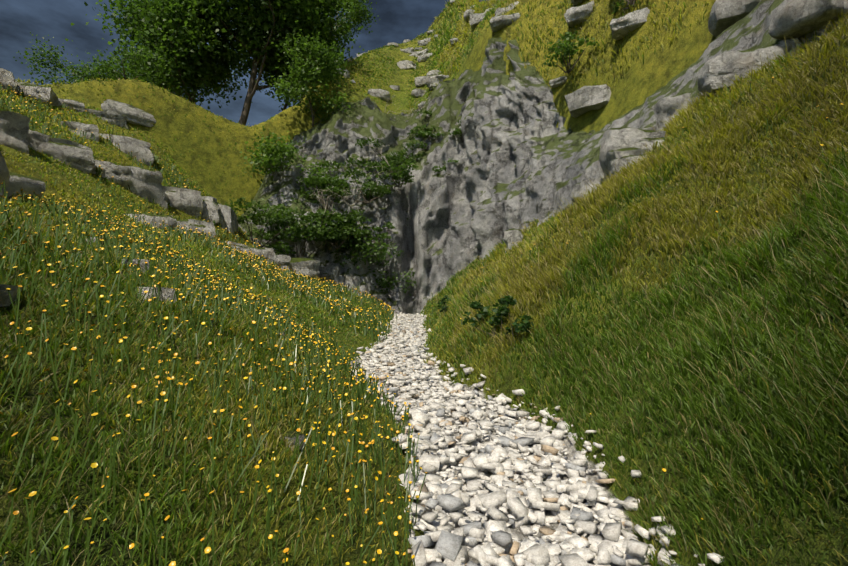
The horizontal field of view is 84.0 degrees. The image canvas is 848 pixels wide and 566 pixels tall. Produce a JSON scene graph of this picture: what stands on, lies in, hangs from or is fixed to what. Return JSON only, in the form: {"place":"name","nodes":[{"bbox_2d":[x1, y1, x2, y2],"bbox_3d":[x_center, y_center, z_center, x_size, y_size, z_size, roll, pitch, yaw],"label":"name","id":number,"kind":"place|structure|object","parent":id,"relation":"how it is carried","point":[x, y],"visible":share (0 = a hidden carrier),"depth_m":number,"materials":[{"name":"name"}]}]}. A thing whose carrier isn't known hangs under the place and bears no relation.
{"place":"outdoors","nodes":[
{"label":"outdoors","id":0,"kind":"place"},
{"bbox_2d":[0,0,503,126],"label":"sky","id":1,"kind":"structure","parent":0,"point":[400,20],"materials":[{"name":"blue"}]},
{"bbox_2d":[0,0,847,565],"bbox_3d":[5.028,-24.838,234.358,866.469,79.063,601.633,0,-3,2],"label":"ground","id":2,"kind":"structure","parent":0,"point":[640,82],"depth_m":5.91,"materials":[{"name":"green plant"}]},
{"bbox_2d":[13,0,624,335],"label":"tree foliage","id":3,"kind":"object","parent":2,"relation":"on","point":[151,25],"visible":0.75,"depth_m":30.75,"materials":[{"name":"green plant"}]},
{"bbox_2d":[39,0,634,348],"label":"tree branches","id":4,"kind":"object","parent":2,"relation":"on","point":[253,87],"visible":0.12,"depth_m":32.06,"materials":[{"name":"brown plant"}]},
{"bbox_2d":[307,0,513,224],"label":"birch and dead branches","id":5,"kind":"object","parent":2,"relation":"on","point":[378,152],"visible":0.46,"depth_m":26.89,"materials":[{"name":"green plant"}]},
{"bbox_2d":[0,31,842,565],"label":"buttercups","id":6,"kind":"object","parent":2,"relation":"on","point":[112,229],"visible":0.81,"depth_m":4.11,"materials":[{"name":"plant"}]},
{"bbox_2d":[0,0,847,449],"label":"limestone outcrops","id":7,"kind":"object","parent":2,"relation":"on","point":[792,20],"visible":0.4,"depth_m":16.81,"materials":[{"name":"grey stone"}]},
{"bbox_2d":[351,310,724,565],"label":"path rubble","id":8,"kind":"object","parent":2,"relation":"on","point":[502,500],"visible":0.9,"depth_m":4.12,"materials":[{"name":"white stone"}]},
{"bbox_2d":[237,0,847,314],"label":"cliff face","id":9,"kind":"object","parent":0,"point":[464,210],"visible":0.38,"depth_m":27.73}
]}

